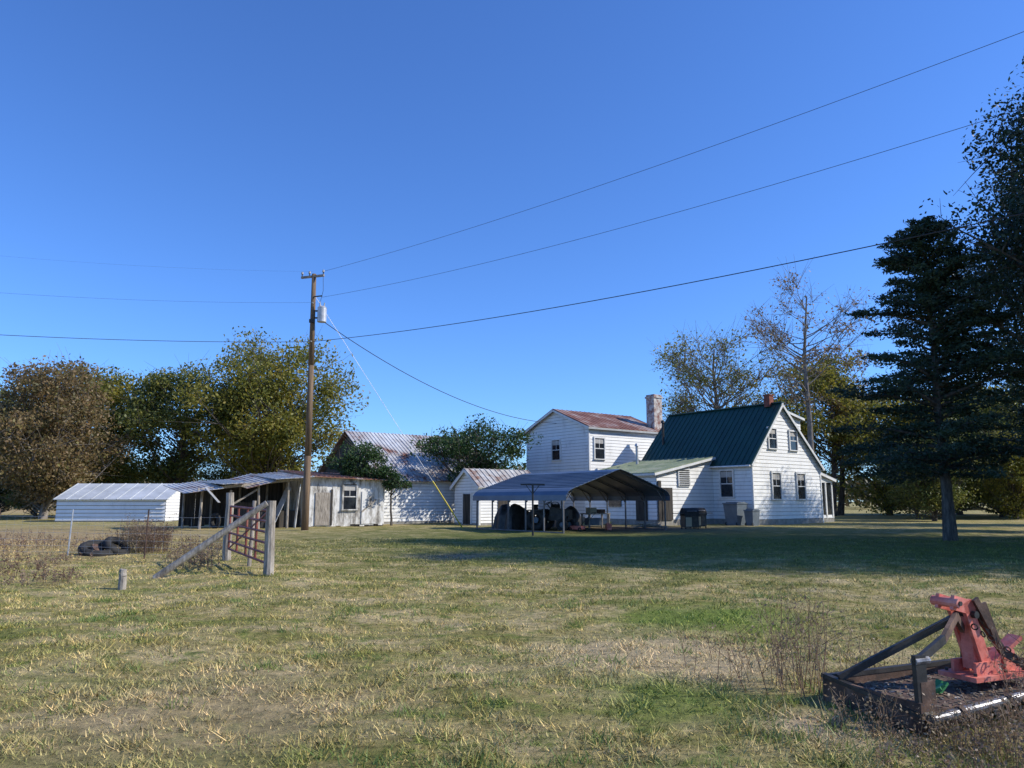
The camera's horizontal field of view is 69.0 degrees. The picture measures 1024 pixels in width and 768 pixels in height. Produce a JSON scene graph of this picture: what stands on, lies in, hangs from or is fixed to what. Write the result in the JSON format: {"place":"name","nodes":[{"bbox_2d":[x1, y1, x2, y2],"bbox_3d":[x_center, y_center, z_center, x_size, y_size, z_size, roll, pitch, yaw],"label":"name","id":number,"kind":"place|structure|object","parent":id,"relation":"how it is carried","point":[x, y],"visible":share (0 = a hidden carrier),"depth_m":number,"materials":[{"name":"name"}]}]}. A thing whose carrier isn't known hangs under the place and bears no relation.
{"place":"outdoors","nodes":[
{"label":"outdoors","id":0,"kind":"place"},
{"bbox_2d":[0,502,1023,767],"bbox_3d":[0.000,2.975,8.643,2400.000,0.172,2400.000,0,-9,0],"label":"ground","id":1,"kind":"structure","parent":0,"point":[856,522],"depth_m":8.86,"materials":[{"name":"green plant"}]},
{"bbox_2d":[0,435,42,512],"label":"hardwood tree","id":2,"kind":"object","parent":1,"relation":"on","point":[3,503],"visible":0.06,"depth_m":74.93,"materials":[{"name":"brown plant"}]},
{"bbox_2d":[0,379,44,514],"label":"oak tree","id":3,"kind":"object","parent":1,"relation":"on","point":[1,389],"depth_m":86.96,"materials":[{"name":"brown plant"}]},
{"bbox_2d":[2,449,92,517],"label":"hardwood tree","id":4,"kind":"object","parent":1,"relation":"on","point":[33,513],"visible":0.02,"depth_m":71.55,"materials":[{"name":"green plant"}]},
{"bbox_2d":[0,342,135,518],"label":"maple tree","id":5,"kind":"object","parent":1,"relation":"on","point":[51,475],"visible":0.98,"depth_m":63.84,"materials":[{"name":"brown plant"}]},
{"bbox_2d":[30,354,172,483],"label":"oak tree","id":6,"kind":"object","parent":1,"relation":"on","point":[119,391],"visible":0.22,"depth_m":77.85,"materials":[{"name":"green plant"}]},
{"bbox_2d":[77,536,129,556],"bbox_3d":[-12.142,4.876,22.179,1.399,0.630,1.004,4,-10,-23],"label":"old tyre","id":7,"kind":"object","parent":1,"relation":"on","point":[108,547],"visible":0.91,"depth_m":22.07,"materials":[{"name":"black rubber"}]},
{"bbox_2d":[0,509,224,558],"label":"wire fence","id":8,"kind":"object","parent":1,"relation":"on","point":[69,539],"visible":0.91,"depth_m":21.69,"materials":[{"name":"metal"}]},
{"bbox_2d":[0,511,232,586],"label":"dry brush","id":9,"kind":"object","parent":1,"relation":"on","point":[138,537],"visible":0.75,"depth_m":21.88,"materials":[{"name":"brown plant"}]},
{"bbox_2d":[87,448,153,483],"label":"hardwood tree","id":10,"kind":"object","parent":1,"relation":"on","point":[124,474],"visible":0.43,"depth_m":74.39,"materials":[{"name":"green plant"}]},
{"bbox_2d":[53,483,194,521],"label":"white metal shed","id":11,"kind":"structure","parent":1,"relation":"on","point":[101,502],"depth_m":57.34,"materials":[{"name":"white metal"}]},
{"bbox_2d":[110,349,250,483],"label":"oak tree","id":12,"kind":"object","parent":1,"relation":"on","point":[179,462],"visible":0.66,"depth_m":75.89,"materials":[{"name":"green plant"}]},
{"bbox_2d":[117,492,277,589],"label":"farm gate","id":13,"kind":"structure","parent":1,"relation":"on","point":[226,533],"depth_m":15.97,"materials":[{"name":"grey wood"}]},
{"bbox_2d":[188,454,247,488],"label":"hardwood tree","id":14,"kind":"object","parent":1,"relation":"on","point":[216,475],"visible":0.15,"depth_m":81.50,"materials":[{"name":"green plant"}]},
{"bbox_2d":[163,472,314,528],"bbox_3d":[-16.186,6.890,44.382,7.442,3.740,5.719,7,-11,-36],"label":"open lean to","id":15,"kind":"object","parent":1,"relation":"on","point":[200,500],"visible":0.82,"depth_m":45.11,"materials":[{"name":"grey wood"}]},
{"bbox_2d":[165,326,369,478],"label":"oak tree","id":16,"kind":"object","parent":1,"relation":"on","point":[270,441],"visible":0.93,"depth_m":74.37,"materials":[{"name":"green plant"}]},
{"bbox_2d":[301,270,326,530],"bbox_3d":[-11.172,0.886,40.902,1.626,14.720,0.518,-1,-9,5],"label":"utility pole","id":17,"kind":"object","parent":1,"relation":"on","point":[321,311],"visible":0.98,"depth_m":40.86,"materials":[{"name":"brown wood"}]},
{"bbox_2d":[316,298,462,527],"bbox_3d":[-6.989,1.758,42.799,9.122,13.029,0.080,4,-10,-25],"label":"guy wire","id":18,"kind":"object","parent":17,"relation":"attached to","point":[412,449],"visible":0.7,"depth_m":43.28,"materials":[{"name":"silver metal"}]},
{"bbox_2d":[7,31,1023,423],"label":"power lines","id":19,"kind":"object","parent":17,"relation":"attached to","point":[599,233],"visible":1,"depth_m":27.18,"materials":[{"name":"metal"}]},
{"bbox_2d":[277,469,386,526],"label":"peeling shed","id":20,"kind":"structure","parent":1,"relation":"on","point":[337,499],"depth_m":46.94,"materials":[{"name":"white wood"}]},
{"bbox_2d":[314,482,376,525],"bbox_3d":[-10.382,7.525,46.851,4.131,2.645,0.160,7,-11,-36],"label":"window and doors","id":21,"kind":"structure","parent":20,"relation":"in","point":[323,511],"depth_m":47.00,"materials":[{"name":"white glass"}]},
{"bbox_2d":[322,439,391,481],"bbox_3d":[-10.128,6.341,48.877,4.861,6.423,3.767,0,-9,0],"label":"vine shrub","id":22,"kind":"object","parent":1,"relation":"on","point":[369,453],"visible":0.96,"depth_m":48.61,"materials":[{"name":"green plant"}]},
{"bbox_2d":[318,430,476,523],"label":"old barn","id":23,"kind":"structure","parent":1,"relation":"on","point":[421,500],"depth_m":54.33,"materials":[{"name":"white"}]},
{"bbox_2d":[380,463,415,525],"bbox_3d":[-7.858,7.386,48.882,2.563,4.352,2.872,-1,-9,8],"label":"vine shrub","id":24,"kind":"object","parent":1,"relation":"on","point":[393,481],"visible":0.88,"depth_m":48.42,"materials":[{"name":"green plant"}]},
{"bbox_2d":[406,413,543,482],"bbox_3d":[-2.632,6.377,55.466,9.932,8.417,9.442,0,-9,0],"label":"sumac tree","id":25,"kind":"object","parent":1,"relation":"on","point":[457,446],"visible":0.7,"depth_m":53.93,"materials":[{"name":"green plant"}]},
{"bbox_2d":[450,468,537,525],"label":"white shed","id":26,"kind":"structure","parent":1,"relation":"on","point":[467,484],"depth_m":50.62,"materials":[{"name":"white wood"}]},
{"bbox_2d":[462,492,507,523],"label":"doors","id":27,"kind":"structure","parent":26,"relation":"in","point":[466,498],"depth_m":50.35,"materials":[{"name":"white wood"}]},
{"bbox_2d":[3,457,987,509],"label":"distant treeline","id":28,"kind":"object","parent":1,"relation":"on","point":[847,502],"visible":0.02,"depth_m":146.43,"materials":[{"name":"green plant"}]},
{"bbox_2d":[493,503,536,529],"bbox_3d":[0.262,7.585,42.725,2.373,1.448,1.889,7,-11,-36],"label":"tarped pile","id":29,"kind":"object","parent":1,"relation":"on","point":[516,516],"visible":0.78,"depth_m":41.96,"materials":[{"name":"fabric"}]},
{"bbox_2d":[521,484,544,535],"bbox_3d":[0.950,5.855,34.004,1.119,2.565,0.098,-2,-9,12],"label":"clothesline post","id":30,"kind":"object","parent":1,"relation":"on","point":[533,491],"visible":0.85,"depth_m":34.04,"materials":[{"name":"metal"}]},
{"bbox_2d":[527,501,574,530],"bbox_3d":[2.102,7.115,40.218,2.370,1.600,1.600,-4,-10,24],"label":"tractor","id":31,"kind":"object","parent":1,"relation":"on","point":[553,514],"visible":0.82,"depth_m":39.81,"materials":[{"name":"metal"}]},
{"bbox_2d":[552,506,580,526],"bbox_3d":[3.362,8.080,45.380,1.574,1.293,1.726,-8,-12,41],"label":"tarped pile","id":32,"kind":"object","parent":1,"relation":"on","point":[576,516],"visible":0.27,"depth_m":45.08,"materials":[{"name":"fabric"}]},
{"bbox_2d":[473,469,669,533],"bbox_3d":[3.222,6.559,41.969,7.570,3.240,8.200,7,-11,-36],"label":"metal carport","id":33,"kind":"object","parent":1,"relation":"on","point":[609,485],"visible":0.95,"depth_m":41.39,"materials":[{"name":"metal"}]},
{"bbox_2d":[568,512,595,530],"bbox_3d":[3.725,7.303,39.460,1.404,0.993,0.632,-6,-11,32],"label":"lawn mower","id":34,"kind":"object","parent":1,"relation":"on","point":[578,526],"visible":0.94,"depth_m":39.41,"materials":[{"name":"red paint"}]},
{"bbox_2d":[580,508,610,528],"bbox_3d":[4.922,7.881,43.812,1.800,1.200,0.700,7,-11,-36],"label":"workbench","id":35,"kind":"object","parent":1,"relation":"on","point":[594,521],"visible":0.88,"depth_m":43.52,"materials":[{"name":"grey wood"}]},
{"bbox_2d":[605,521,611,529],"bbox_3d":[5.391,7.868,41.377,0.363,0.471,0.200,4,-10,-23],"label":"fuel can","id":36,"kind":"object","parent":1,"relation":"on","point":[608,526],"visible":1,"depth_m":41.27,"materials":[{"name":"red paint"}]},
{"bbox_2d":[631,522,667,527],"bbox_3d":[7.920,8.167,43.054,2.099,0.349,1.057,2,-9,-13],"label":"lumber pile","id":37,"kind":"object","parent":1,"relation":"on","point":[648,525],"visible":0.91,"depth_m":42.93,"materials":[{"name":"grey wood"}]},
{"bbox_2d":[522,394,835,525],"bbox_3d":[11.949,5.641,59.580,17.820,10.690,20.987,7,-11,-36],"label":"white farmhouse","id":38,"kind":"object","parent":1,"relation":"on","point":[764,459],"visible":0.87,"depth_m":53.24,"materials":[{"name":"white wood"}]},
{"bbox_2d":[718,427,807,499],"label":"windows","id":39,"kind":"structure","parent":38,"relation":"in","point":[726,476],"depth_m":51.43,"materials":[{"name":"white glass"}]},
{"bbox_2d":[672,508,706,528],"bbox_3d":[10.006,7.583,41.909,1.900,1.202,0.655,2,-9,-14],"label":"barbecue grill","id":40,"kind":"object","parent":1,"relation":"on","point":[689,517],"visible":0.88,"depth_m":41.68,"materials":[{"name":"metal"}]},
{"bbox_2d":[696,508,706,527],"bbox_3d":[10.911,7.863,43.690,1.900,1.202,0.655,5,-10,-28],"label":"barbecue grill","id":41,"kind":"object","parent":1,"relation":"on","point":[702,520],"visible":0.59,"depth_m":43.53,"materials":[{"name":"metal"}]},
{"bbox_2d":[649,307,818,419],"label":"walnut tree","id":42,"kind":"object","parent":1,"relation":"on","point":[700,377],"visible":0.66,"depth_m":79.28,"materials":[{"name":"green plant"}]},
{"bbox_2d":[722,502,747,524],"bbox_3d":[14.763,8.571,49.214,1.230,1.530,1.188,7,-11,-36],"label":"trash bin","id":43,"kind":"object","parent":1,"relation":"on","point":[734,513],"visible":1,"depth_m":48.88,"materials":[{"name":"grey plastic"}]},
{"bbox_2d":[743,509,759,525],"bbox_3d":[15.566,8.654,48.293,0.790,1.080,0.756,6,-11,-32],"label":"trash bin","id":44,"kind":"object","parent":1,"relation":"on","point":[752,517],"visible":0.99,"depth_m":48.08,"materials":[{"name":"grey plastic"}]},
{"bbox_2d":[723,391,831,476],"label":"hardwood tree","id":45,"kind":"object","parent":1,"relation":"on","point":[789,410],"depth_m":84.85,"materials":[{"name":"green plant"}]},
{"bbox_2d":[732,259,889,450],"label":"locust tree","id":46,"kind":"object","parent":1,"relation":"on","point":[803,361],"visible":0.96,"depth_m":74.04,"materials":[{"name":"brown plant"}]},
{"bbox_2d":[758,341,894,515],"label":"oak tree","id":47,"kind":"object","parent":1,"relation":"on","point":[831,377],"visible":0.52,"depth_m":78.73,"materials":[{"name":"green plant"}]},
{"bbox_2d":[787,336,882,514],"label":"oak tree","id":48,"kind":"object","parent":1,"relation":"on","point":[841,500],"visible":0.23,"depth_m":83.37,"materials":[{"name":"green plant"}]},
{"bbox_2d":[665,571,1023,767],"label":"dry weeds","id":49,"kind":"object","parent":1,"relation":"on","point":[977,738],"visible":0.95,"depth_m":5.12,"materials":[{"name":"brown plant"}]},
{"bbox_2d":[821,378,931,514],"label":"hardwood tree","id":50,"kind":"object","parent":1,"relation":"on","point":[878,494],"visible":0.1,"depth_m":82.69,"materials":[{"name":"green plant"}]},
{"bbox_2d":[863,455,962,518],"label":"hardwood tree","id":51,"kind":"object","parent":1,"relation":"on","point":[895,499],"visible":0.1,"depth_m":66.11,"materials":[{"name":"green plant"}]},
{"bbox_2d":[821,593,1023,735],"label":"tractor implement","id":52,"kind":"object","parent":1,"relation":"on","point":[971,671],"visible":0.92,"depth_m":5.80,"materials":[{"name":"metal"}]},
{"bbox_2d":[826,215,1023,540],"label":"cedar tree","id":53,"kind":"object","parent":1,"relation":"on","point":[930,370],"visible":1,"depth_m":30.22,"materials":[{"name":"green plant"}]},
{"bbox_2d":[877,435,988,517],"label":"hardwood tree","id":54,"kind":"object","parent":1,"relation":"on","point":[968,485],"visible":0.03,"depth_m":67.11,"materials":[{"name":"green plant"}]},
{"bbox_2d":[870,430,999,520],"bbox_3d":[33.749,6.933,59.732,9.385,8.383,8.323,-6,-11,32],"label":"hardwood tree","id":55,"kind":"object","parent":1,"relation":"on","point":[927,494],"visible":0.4,"depth_m":58.38,"materials":[{"name":"green plant"}]},
{"bbox_2d":[891,396,1013,514],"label":"hardwood tree","id":56,"kind":"object","parent":1,"relation":"on","point":[959,512],"depth_m":84.32,"materials":[{"name":"green plant"}]},
{"bbox_2d":[903,56,1023,395],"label":"tall evergreen tree","id":57,"kind":"object","parent":1,"relation":"on","point":[1015,258],"visible":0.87,"depth_m":30.38,"materials":[{"name":"green broad leaves"},{"name":"bark"}]},
{"bbox_2d":[926,386,1023,516],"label":"hardwood tree","id":58,"kind":"object","parent":1,"relation":"on","point":[982,432],"visible":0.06,"depth_m":72.53,"materials":[{"name":"green plant"}]},
{"bbox_2d":[944,140,1023,456],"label":"tall evergreen tree","id":59,"kind":"object","parent":1,"relation":"on","point":[1020,410],"visible":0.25,"depth_m":41.63,"materials":[{"name":"green plant"}]},
{"bbox_2d":[964,376,1023,514],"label":"hardwood tree","id":60,"kind":"object","parent":1,"relation":"on","point":[989,387],"depth_m":87.59,"materials":[{"name":"green plant"}]},
{"bbox_2d":[966,413,1023,518],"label":"hardwood tree","id":61,"kind":"object","parent":1,"relation":"on","point":[1011,502],"visible":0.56,"depth_m":64.53,"materials":[{"name":"green plant"}]},
{"bbox_2d":[1000,327,1023,408],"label":"tall evergreen tree","id":62,"kind":"object","parent":1,"relation":"on","point":[1011,383],"visible":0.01,"depth_m":54.29,"materials":[{"name":"green plant"}]},
{"bbox_2d":[0,0,1023,501],"label":"sky","id":63,"kind":"structure","parent":0,"point":[280,140],"materials":[{"name":"blue"}]},
{"bbox_2d":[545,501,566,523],"bbox_3d":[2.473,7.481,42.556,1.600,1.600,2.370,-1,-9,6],"label":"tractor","id":64,"kind":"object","parent":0,"point":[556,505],"visible":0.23,"depth_m":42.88,"materials":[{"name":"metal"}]}
]}

